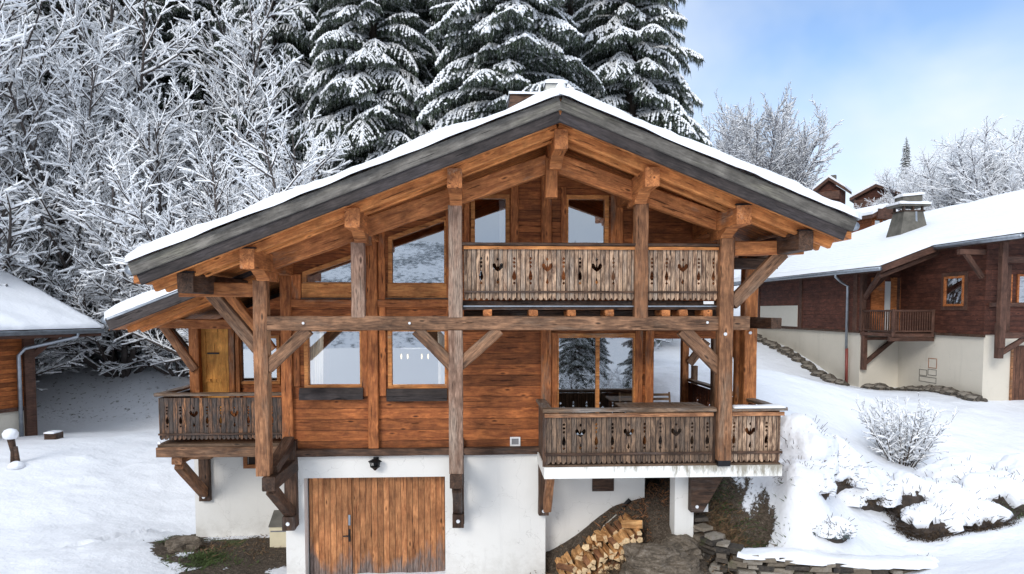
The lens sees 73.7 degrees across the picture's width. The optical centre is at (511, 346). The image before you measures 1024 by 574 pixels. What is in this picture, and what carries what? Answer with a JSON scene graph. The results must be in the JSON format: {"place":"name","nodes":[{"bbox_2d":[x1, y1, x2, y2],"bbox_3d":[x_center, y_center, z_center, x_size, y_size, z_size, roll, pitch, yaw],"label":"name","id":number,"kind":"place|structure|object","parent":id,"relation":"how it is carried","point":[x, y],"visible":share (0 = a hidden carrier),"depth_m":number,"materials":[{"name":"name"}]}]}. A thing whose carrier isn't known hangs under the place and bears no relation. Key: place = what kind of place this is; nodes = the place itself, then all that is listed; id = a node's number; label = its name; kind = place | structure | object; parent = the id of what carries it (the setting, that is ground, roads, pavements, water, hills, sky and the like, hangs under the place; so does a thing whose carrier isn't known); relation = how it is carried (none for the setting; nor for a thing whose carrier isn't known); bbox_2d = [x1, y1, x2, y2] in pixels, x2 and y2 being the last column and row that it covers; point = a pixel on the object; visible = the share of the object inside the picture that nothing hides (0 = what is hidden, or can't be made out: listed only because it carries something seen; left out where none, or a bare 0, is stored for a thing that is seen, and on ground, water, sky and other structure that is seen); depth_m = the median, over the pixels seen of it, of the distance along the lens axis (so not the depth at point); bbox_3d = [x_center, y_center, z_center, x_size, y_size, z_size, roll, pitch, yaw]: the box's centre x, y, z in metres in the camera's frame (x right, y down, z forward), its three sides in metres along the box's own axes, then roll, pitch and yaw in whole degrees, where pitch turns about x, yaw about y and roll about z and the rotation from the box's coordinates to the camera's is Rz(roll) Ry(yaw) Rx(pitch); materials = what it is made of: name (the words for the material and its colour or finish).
{"place":"outdoors","nodes":[
{"label":"outdoors","id":0,"kind":"place"},
{"bbox_2d":[0,255,1023,573],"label":"ground","id":1,"kind":"structure","parent":0,"point":[100,487],"depth_m":16.76,"materials":[{"name":"snow"}]},
{"bbox_2d":[2,428,24,469],"bbox_3d":[-13.164,2.764,18.013,0.659,1.177,0.425,2,3,27],"label":"wooden bollard","id":2,"kind":"object","parent":1,"relation":"on","point":[10,435],"visible":0.91,"depth_m":18.00,"materials":[{"name":"brown"}]},
{"bbox_2d":[0,269,104,437],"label":"chalet","id":3,"kind":"object","parent":1,"relation":"on","point":[29,313],"visible":0.95,"depth_m":22.49,"materials":[{"name":"white"}]},
{"bbox_2d":[43,430,62,439],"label":"stone block","id":4,"kind":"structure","parent":1,"relation":"on","point":[53,434],"depth_m":20.97,"materials":[{"name":"white"}]},
{"bbox_2d":[0,0,106,290],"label":"frosted tree","id":5,"kind":"object","parent":1,"relation":"on","point":[41,61],"visible":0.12,"depth_m":26.70,"materials":[{"name":"white plant"}]},
{"bbox_2d":[0,0,122,294],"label":"spruce tree","id":6,"kind":"object","parent":1,"relation":"on","point":[104,5],"visible":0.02,"depth_m":33.17,"materials":[{"name":"white plant"}]},
{"bbox_2d":[35,283,93,391],"bbox_3d":[-21.574,-0.597,27.814,9.511,5.556,9.602,0,3,5],"label":"frosted tree","id":7,"kind":"object","parent":1,"relation":"on","point":[45,361],"visible":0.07,"depth_m":28.56,"materials":[{"name":"white plant"}]},
{"bbox_2d":[0,165,135,375],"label":"frosted tree","id":8,"kind":"object","parent":1,"relation":"on","point":[43,262],"visible":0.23,"depth_m":26.89,"materials":[{"name":"white plant"}]},
{"bbox_2d":[0,0,150,256],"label":"frosted tree","id":9,"kind":"object","parent":1,"relation":"on","point":[13,7],"visible":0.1,"depth_m":27.33,"materials":[{"name":"white plant"}]},
{"bbox_2d":[0,30,167,364],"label":"frosted tree","id":10,"kind":"object","parent":1,"relation":"on","point":[70,150],"visible":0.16,"depth_m":26.80,"materials":[{"name":"white plant"}]},
{"bbox_2d":[33,265,180,371],"bbox_3d":[-17.720,-1.111,29.553,8.535,4.939,8.454,3,4,43],"label":"frosted tree","id":11,"kind":"object","parent":1,"relation":"on","point":[71,353],"visible":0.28,"depth_m":27.81,"materials":[{"name":"white plant"}]},
{"bbox_2d":[0,0,214,348],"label":"frosted tree","id":12,"kind":"object","parent":1,"relation":"on","point":[156,70],"visible":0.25,"depth_m":28.14,"materials":[{"name":"white plant"}]},
{"bbox_2d":[89,0,139,76],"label":"spruce tree","id":13,"kind":"object","parent":1,"relation":"on","point":[122,4],"depth_m":38.04,"materials":[{"name":"white plant"}]},
{"bbox_2d":[66,278,188,376],"bbox_3d":[-14.542,-1.117,30.162,9.068,5.248,8.983,1,3,24],"label":"frosted tree","id":14,"kind":"object","parent":1,"relation":"on","point":[156,353],"visible":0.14,"depth_m":28.50,"materials":[{"name":"white plant"}]},
{"bbox_2d":[113,291,189,376],"bbox_3d":[-10.456,-0.658,28.331,9.511,5.556,9.602,3,4,42],"label":"frosted tree","id":15,"kind":"object","parent":1,"relation":"on","point":[149,338],"visible":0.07,"depth_m":27.16,"materials":[{"name":"white plant"}]},
{"bbox_2d":[0,91,307,377],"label":"frosted tree","id":16,"kind":"object","parent":1,"relation":"on","point":[50,283],"visible":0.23,"depth_m":27.01,"materials":[{"name":"white plant"}]},
{"bbox_2d":[0,0,315,346],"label":"frosted tree","id":17,"kind":"object","parent":1,"relation":"on","point":[238,60],"visible":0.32,"depth_m":29.33,"materials":[{"name":"white plant"}]},
{"bbox_2d":[108,0,236,190],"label":"spruce tree","id":18,"kind":"object","parent":1,"relation":"on","point":[184,70],"visible":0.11,"depth_m":34.01,"materials":[{"name":"white plant"}]},
{"bbox_2d":[165,535,205,552],"bbox_3d":[-6.846,4.243,14.222,0.907,0.531,1.031,0,3,2],"label":"rock","id":19,"kind":"object","parent":1,"relation":"on","point":[180,544],"visible":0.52,"depth_m":14.04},
{"bbox_2d":[41,90,352,342],"bbox_3d":[-12.043,-4.075,29.325,13.782,11.925,9.843,0,3,5],"label":"frosted tree","id":20,"kind":"object","parent":1,"relation":"on","point":[97,196],"visible":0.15,"depth_m":26.36,"materials":[{"name":"white plant"}]},
{"bbox_2d":[68,85,331,338],"bbox_3d":[-8.360,-2.895,23.966,8.660,10.559,11.389,2,4,34],"label":"frosted tree","id":21,"kind":"object","parent":1,"relation":"on","point":[134,212],"visible":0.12,"depth_m":22.15,"materials":[{"name":"white plant"}]},
{"bbox_2d":[158,546,259,573],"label":"ground cover","id":22,"kind":"object","parent":1,"relation":"on","point":[204,559],"visible":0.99,"depth_m":13.49,"materials":[{"name":"green plant"}]},
{"bbox_2d":[171,534,280,560],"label":"ground cover","id":23,"kind":"object","parent":1,"relation":"on","point":[220,547],"visible":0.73,"depth_m":14.35,"materials":[{"name":"green plant"}]},
{"bbox_2d":[195,0,330,208],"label":"spruce tree","id":24,"kind":"object","parent":1,"relation":"on","point":[287,36],"visible":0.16,"depth_m":32.38,"materials":[{"name":"plant"}]},
{"bbox_2d":[268,510,285,546],"bbox_3d":[-4.960,4.002,14.715,0.422,0.867,0.510,0,3,-3],"label":"utility cabinet","id":25,"kind":"object","parent":1,"relation":"on","point":[277,536],"visible":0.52,"depth_m":14.50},
{"bbox_2d":[283,0,368,150],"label":"spruce tree","id":26,"kind":"object","parent":1,"relation":"on","point":[315,8],"depth_m":36.96,"materials":[{"name":"green plant"}]},
{"bbox_2d":[289,0,443,184],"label":"spruce tree","id":27,"kind":"object","parent":1,"relation":"on","point":[372,84],"visible":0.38,"depth_m":30.44,"materials":[{"name":"green plant"}]},
{"bbox_2d":[388,0,481,136],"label":"spruce tree","id":28,"kind":"object","parent":1,"relation":"on","point":[424,14],"visible":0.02,"depth_m":34.08,"materials":[{"name":"green plant"}]},
{"bbox_2d":[101,79,861,573],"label":"chalet","id":29,"kind":"object","parent":1,"relation":"on","point":[433,351],"visible":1,"depth_m":12.53,"materials":[{"name":"brown"}]},
{"bbox_2d":[201,329,228,426],"bbox_3d":[-6.497,0.865,14.976,0.587,2.572,0.080,0,3,-3],"label":"panelled door","id":30,"kind":"structure","parent":29,"relation":"in","point":[214,342],"depth_m":14.93,"materials":[{"name":"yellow wood"}]},
{"bbox_2d":[301,255,350,297],"bbox_3d":[-3.281,-1.343,12.625,1.173,0.875,0.155,0,3,-3],"label":"window","id":31,"kind":"structure","parent":29,"relation":"in","point":[332,279],"depth_m":12.57,"materials":[{"name":"brown wood"}]},
{"bbox_2d":[299,330,363,399],"bbox_3d":[-3.336,0.293,12.664,1.166,1.369,0.277,0,3,-3],"label":"window","id":32,"kind":"structure","parent":29,"relation":"in","point":[332,359],"depth_m":12.70,"materials":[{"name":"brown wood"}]},
{"bbox_2d":[308,477,444,573],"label":"garage door","id":33,"kind":"structure","parent":29,"relation":"in","point":[369,524],"depth_m":13.15,"materials":[{"name":"wood"}]},
{"bbox_2d":[386,330,446,401],"bbox_3d":[-1.758,0.308,12.748,1.142,1.402,0.277,0,3,-3],"label":"window","id":34,"kind":"structure","parent":29,"relation":"in","point":[414,373],"depth_m":12.78,"materials":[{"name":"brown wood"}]},
{"bbox_2d":[388,216,445,297],"bbox_3d":[-1.739,-1.665,12.689,1.127,1.527,0.155,0,3,-3],"label":"window","id":35,"kind":"structure","parent":29,"relation":"in","point":[416,255],"depth_m":12.69,"materials":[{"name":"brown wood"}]},
{"bbox_2d":[471,194,509,283],"bbox_3d":[-0.406,-1.988,12.758,0.713,1.747,0.157,0,3,-3],"label":"window","id":36,"kind":"structure","parent":29,"relation":"in","point":[490,215],"depth_m":12.73,"materials":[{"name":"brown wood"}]},
{"bbox_2d":[564,195,608,283],"bbox_3d":[1.391,-1.996,12.844,0.830,1.666,0.140,0,3,-3],"label":"window","id":37,"kind":"structure","parent":29,"relation":"in","point":[587,216],"depth_m":12.83,"materials":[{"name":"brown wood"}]},
{"bbox_2d":[557,333,634,448],"bbox_3d":[1.595,0.880,13.005,1.603,2.266,0.140,0,3,-3],"label":"window","id":38,"kind":"structure","parent":29,"relation":"in","point":[597,336],"depth_m":12.92,"materials":[{"name":"brown wood"}]},
{"bbox_2d":[615,402,705,448],"bbox_3d":[2.750,1.521,12.608,1.579,0.890,0.760,0,3,-3],"label":"garden table","id":39,"kind":"object","parent":29,"relation":"on","point":[654,404],"visible":0.35,"depth_m":12.65,"materials":[{"name":"brown wood"}]},
{"bbox_2d":[653,392,674,434],"bbox_3d":[2.977,1.428,13.596,0.475,0.998,0.537,0,3,-3],"label":"garden chair","id":40,"kind":"object","parent":29,"relation":"on","point":[669,399],"visible":0.13,"depth_m":13.79,"materials":[{"name":"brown wood"}]},
{"bbox_2d":[413,0,609,133],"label":"spruce tree","id":41,"kind":"object","parent":1,"relation":"on","point":[520,50],"visible":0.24,"depth_m":26.95,"materials":[{"name":"green plant"}]},
{"bbox_2d":[545,0,622,83],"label":"spruce tree","id":42,"kind":"object","parent":1,"relation":"on","point":[571,11],"visible":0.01,"depth_m":37.04,"materials":[{"name":"green plant"}]},
{"bbox_2d":[530,498,656,573],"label":"ground cover","id":43,"kind":"object","parent":1,"relation":"on","point":[606,571],"visible":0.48,"depth_m":12.88,"materials":[{"name":"brown plant"}]},
{"bbox_2d":[607,557,619,569],"bbox_3d":[1.884,4.027,12.715,0.129,0.118,0.421,14,0,-13],"label":"firewood log","id":44,"kind":"object","parent":1,"relation":"on","point":[614,563],"visible":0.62,"depth_m":12.55,"materials":[{"name":"brown wood"}]},
{"bbox_2d":[614,554,619,561],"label":"firewood log","id":45,"kind":"object","parent":44,"relation":"on","point":[616,558],"visible":0.43,"depth_m":12.54,"materials":[{"name":"brown wood"}]},
{"bbox_2d":[608,543,617,555],"bbox_3d":[1.880,3.786,12.739,0.093,0.106,0.367,-6,11,-6],"label":"firewood log","id":46,"kind":"object","parent":45,"relation":"on","point":[615,551],"visible":0.78,"depth_m":12.65,"materials":[{"name":"brown wood"}]},
{"bbox_2d":[607,536,619,548],"bbox_3d":[1.896,3.663,12.758,0.118,0.129,0.421,-6,1,-7],"label":"firewood log","id":47,"kind":"object","parent":46,"relation":"on","point":[613,543],"visible":1,"depth_m":12.62,"materials":[{"name":"brown wood"}]},
{"bbox_2d":[563,0,713,343],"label":"spruce tree","id":48,"kind":"object","parent":1,"relation":"on","point":[620,44],"visible":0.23,"depth_m":30.36,"materials":[{"name":"green plant"}]},
{"bbox_2d":[583,478,724,541],"bbox_3d":[2.561,3.284,13.387,2.736,1.356,2.467,-1,3,-26],"label":"ground cover","id":49,"kind":"object","parent":1,"relation":"on","point":[648,485],"visible":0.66,"depth_m":13.43,"materials":[{"name":"plant"}]},
{"bbox_2d":[619,542,704,573],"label":"rock outcrop","id":50,"kind":"object","parent":1,"relation":"on","point":[661,558],"visible":0.98,"depth_m":11.80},
{"bbox_2d":[661,534,702,559],"bbox_3d":[3.031,3.734,12.456,0.816,0.591,0.900,0,3,5],"label":"rock","id":51,"kind":"object","parent":1,"relation":"on","point":[689,544],"visible":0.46,"depth_m":12.29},
{"bbox_2d":[656,483,784,573],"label":"ground cover","id":52,"kind":"object","parent":1,"relation":"on","point":[717,528],"visible":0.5,"depth_m":12.94,"materials":[{"name":"brown plant"}]},
{"bbox_2d":[700,477,775,543],"bbox_3d":[4.098,3.062,13.279,1.716,1.444,1.949,-2,4,-32],"label":"ground cover","id":53,"kind":"object","parent":1,"relation":"on","point":[727,505],"visible":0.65,"depth_m":13.27,"materials":[{"name":"brown plant"}]},
{"bbox_2d":[719,479,792,547],"bbox_3d":[4.682,3.248,12.753,1.564,1.641,1.611,0,3,-3],"label":"ground cover","id":54,"kind":"object","parent":1,"relation":"on","point":[748,541],"visible":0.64,"depth_m":12.88,"materials":[{"name":"green plant"}]},
{"bbox_2d":[701,82,843,189],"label":"frosted tree","id":55,"kind":"object","parent":1,"relation":"on","point":[793,159],"visible":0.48,"depth_m":72.81,"materials":[{"name":"white plant"}]},
{"bbox_2d":[773,455,840,499],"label":"shrub","id":56,"kind":"object","parent":1,"relation":"on","point":[818,476],"visible":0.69,"depth_m":12.99,"materials":[{"name":"white plant"}]},
{"bbox_2d":[780,413,838,474],"bbox_3d":[6.079,2.324,14.335,1.587,1.861,1.723,0,3,-3],"label":"shrub","id":57,"kind":"object","parent":1,"relation":"on","point":[805,436],"visible":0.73,"depth_m":13.86,"materials":[{"name":"white plant"}]},
{"bbox_2d":[693,515,937,573],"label":"stone wall","id":58,"kind":"structure","parent":1,"relation":"on","point":[817,559],"depth_m":11.90,"materials":[{"name":"white"}]},
{"bbox_2d":[810,370,827,376],"bbox_3d":[13.192,1.255,29.436,0.682,0.506,0.576,-2,3,-30],"label":"rubble stone","id":59,"kind":"object","parent":1,"relation":"on","point":[818,373],"visible":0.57,"depth_m":29.25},
{"bbox_2d":[812,175,851,203],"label":"chalet","id":60,"kind":"object","parent":1,"relation":"on","point":[826,187],"visible":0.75,"depth_m":59.93,"materials":[{"name":"red"}]},
{"bbox_2d":[810,513,857,542],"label":"shrub","id":61,"kind":"object","parent":1,"relation":"on","point":[835,529],"visible":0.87,"depth_m":12.28,"materials":[{"name":"white plant"}]},
{"bbox_2d":[830,433,876,493],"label":"shrub","id":62,"kind":"object","parent":1,"relation":"on","point":[854,469],"visible":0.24,"depth_m":14.09,"materials":[{"name":"white plant"}]},
{"bbox_2d":[837,463,901,511],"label":"shrub","id":63,"kind":"object","parent":1,"relation":"on","point":[881,493],"visible":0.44,"depth_m":14.07,"materials":[{"name":"white plant"}]},
{"bbox_2d":[852,203,897,232],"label":"chalet","id":64,"kind":"object","parent":1,"relation":"on","point":[874,214],"visible":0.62,"depth_m":48.72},
{"bbox_2d":[849,182,901,210],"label":"chalet","id":65,"kind":"object","parent":1,"relation":"on","point":[860,197],"visible":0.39,"depth_m":63.66,"materials":[{"name":"red"}]},
{"bbox_2d":[734,189,1023,400],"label":"chalet","id":66,"kind":"object","parent":1,"relation":"on","point":[905,298],"visible":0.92,"depth_m":26.25,"materials":[{"name":"brown"}]},
{"bbox_2d":[941,271,968,309],"bbox_3d":[15.624,-1.956,24.147,0.059,1.338,1.327,0,3,-3],"label":"window","id":67,"kind":"structure","parent":66,"relation":"in","point":[954,285],"depth_m":24.11,"materials":[{"name":"brown glass"}]},
{"bbox_2d":[1012,345,1023,399],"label":"garage door","id":68,"kind":"structure","parent":66,"relation":"in","point":[1018,358],"depth_m":22.92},
{"bbox_2d":[1016,274,1023,301],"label":"window","id":69,"kind":"structure","parent":66,"relation":"in","point":[1020,277],"depth_m":22.72,"materials":[{"name":"clear glass"}]},
{"bbox_2d":[873,382,888,389],"bbox_3d":[14.447,1.677,26.820,0.661,0.492,0.586,-1,3,-24],"label":"rubble stone","id":70,"kind":"object","parent":1,"relation":"on","point":[879,386],"visible":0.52,"depth_m":26.64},
{"bbox_2d":[866,195,905,209],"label":"frosted tree","id":71,"kind":"object","parent":1,"relation":"on","point":[879,202],"visible":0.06,"depth_m":55.59,"materials":[{"name":"white plant"}]},
{"bbox_2d":[872,167,917,191],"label":"frosted tree","id":72,"kind":"object","parent":1,"relation":"on","point":[882,175],"visible":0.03,"depth_m":66.77,"materials":[{"name":"white plant"}]},
{"bbox_2d":[897,137,912,188],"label":"spruce tree","id":73,"kind":"object","parent":1,"relation":"on","point":[907,154],"visible":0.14,"depth_m":69.19,"materials":[{"name":"green plant"}]},
{"bbox_2d":[851,393,959,467],"bbox_3d":[9.782,2.248,17.163,2.260,2.050,1.974,-1,3,-26],"label":"bush","id":74,"kind":"object","parent":1,"relation":"on","point":[911,446],"visible":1,"depth_m":16.97,"materials":[{"name":"plant"}]},
{"bbox_2d":[873,154,940,210],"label":"frosted tree","id":75,"kind":"object","parent":1,"relation":"on","point":[892,183],"visible":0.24,"depth_m":60.98,"materials":[{"name":"white plant"}]},
{"bbox_2d":[883,471,945,521],"bbox_3d":[8.613,3.494,14.719,2.305,1.570,2.041,0,3,-3],"label":"hedge shrub","id":76,"kind":"object","parent":1,"relation":"on","point":[912,487],"visible":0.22,"depth_m":14.32,"materials":[{"name":"white plant"}]},
{"bbox_2d":[888,158,959,209],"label":"frosted tree","id":77,"kind":"object","parent":1,"relation":"on","point":[908,190],"visible":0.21,"depth_m":57.60,"materials":[{"name":"white plant"}]},
{"bbox_2d":[885,500,972,542],"bbox_3d":[8.467,3.744,13.853,1.688,1.377,1.496,-3,4,-43],"label":"hedge shrub","id":78,"kind":"object","parent":1,"relation":"on","point":[927,521],"visible":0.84,"depth_m":13.54,"materials":[{"name":"white plant"}]},
{"bbox_2d":[939,387,958,395],"bbox_3d":[15.463,1.673,24.070,0.664,0.513,0.638,-2,4,-33],"label":"rubble stone","id":79,"kind":"object","parent":1,"relation":"on","point":[949,391],"visible":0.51,"depth_m":23.99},
{"bbox_2d":[913,455,993,482],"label":"hedge shrub","id":80,"kind":"object","parent":1,"relation":"on","point":[949,468],"visible":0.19,"depth_m":15.67,"materials":[{"name":"white plant"}]},
{"bbox_2d":[899,140,1013,211],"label":"frosted tree","id":81,"kind":"object","parent":1,"relation":"on","point":[935,197],"visible":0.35,"depth_m":50.55,"materials":[{"name":"white plant"}]},
{"bbox_2d":[918,477,997,531],"bbox_3d":[9.252,3.561,14.496,2.181,1.586,2.190,0,3,-3],"label":"hedge shrub","id":82,"kind":"object","parent":1,"relation":"on","point":[957,494],"visible":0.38,"depth_m":13.97,"materials":[{"name":"white plant"}]},
{"bbox_2d":[964,395,980,401],"bbox_3d":[15.430,1.794,22.901,0.512,0.342,0.421,2,3,27],"label":"rubble stone","id":83,"kind":"object","parent":1,"relation":"on","point":[974,398],"visible":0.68,"depth_m":22.76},
{"bbox_2d":[922,126,1023,209],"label":"frosted tree","id":84,"kind":"object","parent":1,"relation":"on","point":[953,169],"visible":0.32,"depth_m":49.09,"materials":[{"name":"white plant"}]},
{"bbox_2d":[935,140,1023,207],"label":"frosted tree","id":85,"kind":"object","parent":1,"relation":"on","point":[1012,148],"visible":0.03,"depth_m":52.05,"materials":[{"name":"white plant"}]},
{"bbox_2d":[941,127,1023,202],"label":"frosted tree","id":86,"kind":"object","parent":1,"relation":"on","point":[990,192],"visible":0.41,"depth_m":47.10,"materials":[{"name":"white plant"}]},
{"bbox_2d":[953,467,1023,521],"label":"hedge shrub","id":87,"kind":"object","parent":1,"relation":"on","point":[999,486],"visible":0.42,"depth_m":14.15,"materials":[{"name":"white plant"}]},
{"bbox_2d":[955,115,1023,193],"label":"frosted tree","id":88,"kind":"object","parent":1,"relation":"on","point":[1004,137],"visible":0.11,"depth_m":52.44,"materials":[{"name":"white plant"}]},
{"bbox_2d":[965,496,1020,532],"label":"hedge shrub","id":89,"kind":"object","parent":1,"relation":"on","point":[994,515],"visible":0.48,"depth_m":13.63,"materials":[{"name":"white plant"}]},
{"bbox_2d":[993,453,1023,475],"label":"hedge shrub","id":90,"kind":"object","parent":1,"relation":"on","point":[1013,463],"visible":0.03,"depth_m":15.51,"materials":[{"name":"white plant"}]},
{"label":"firewood log","id":91,"kind":"object","parent":1,"relation":"on","visible":0},
{"bbox_2d":[595,565,602,573],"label":"firewood log","id":92,"kind":"object","parent":91,"relation":"on","point":[598,571],"visible":0.53,"depth_m":12.51,"materials":[{"name":"brown wood"}]},
{"bbox_2d":[594,557,601,567],"bbox_3d":[1.586,3.974,12.676,0.093,0.106,0.367,-21,7,-2],"label":"firewood log","id":93,"kind":"object","parent":92,"relation":"on","point":[598,563],"visible":0.65,"depth_m":12.56,"materials":[{"name":"brown wood"}]},
{"bbox_2d":[593,548,604,561],"bbox_3d":[1.609,3.876,12.656,0.129,0.118,0.384,23,4,-12],"label":"firewood log","id":94,"kind":"object","parent":93,"relation":"on","point":[599,556],"visible":1,"depth_m":12.58,"materials":[{"name":"brown wood"}]},
{"bbox_2d":[646,0,1023,210],"label":"sky","id":95,"kind":"structure","parent":0,"point":[920,71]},
{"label":"firewood log","id":96,"kind":"object","parent":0,"visible":0},
{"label":"firewood log","id":97,"kind":"object","parent":96,"relation":"on","visible":0},
{"bbox_2d":[575,559,587,572],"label":"firewood log","id":98,"kind":"object","parent":97,"relation":"on","point":[581,566],"visible":1,"depth_m":12.55,"materials":[{"name":"brown wood"}]},
{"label":"firewood log","id":99,"kind":"object","parent":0,"visible":0},
{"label":"firewood log","id":100,"kind":"object","parent":99,"relation":"on","visible":0},
{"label":"firewood log","id":101,"kind":"object","parent":100,"relation":"on","visible":0},
{"bbox_2d":[618,529,629,543],"bbox_3d":[2.091,3.548,12.763,0.148,0.126,0.429,-13,6,0],"label":"firewood log","id":102,"kind":"object","parent":101,"relation":"on","point":[624,537],"visible":1,"depth_m":12.65,"materials":[{"name":"brown wood"}]},
{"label":"firewood log","id":103,"kind":"object","parent":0,"visible":0},
{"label":"firewood log","id":104,"kind":"object","parent":103,"relation":"on","visible":0},
{"bbox_2d":[631,529,642,542],"bbox_3d":[2.321,3.539,12.772,0.129,0.118,0.421,20,3,-10],"label":"firewood log","id":105,"kind":"object","parent":104,"relation":"on","point":[639,538],"visible":0.7,"depth_m":12.57,"materials":[{"name":"brown wood"}]},
{"bbox_2d":[632,528,641,535],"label":"firewood log","id":106,"kind":"object","parent":105,"relation":"on","point":[637,531],"visible":0.65,"depth_m":12.61,"materials":[{"name":"brown wood"}]},
{"bbox_2d":[621,520,642,528],"bbox_3d":[2.239,3.305,12.726,0.383,0.156,0.151,-3,2,17],"label":"firewood log","id":107,"kind":"object","parent":106,"relation":"on","point":[637,524],"visible":1,"depth_m":12.68,"materials":[{"name":"brown wood"}]},
{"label":"firewood log","id":108,"kind":"object","parent":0,"visible":0},
{"bbox_2d":[556,562,576,572],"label":"firewood log","id":109,"kind":"object","parent":108,"relation":"on","point":[565,567],"visible":1,"depth_m":12.51,"materials":[{"name":"brown wood"}]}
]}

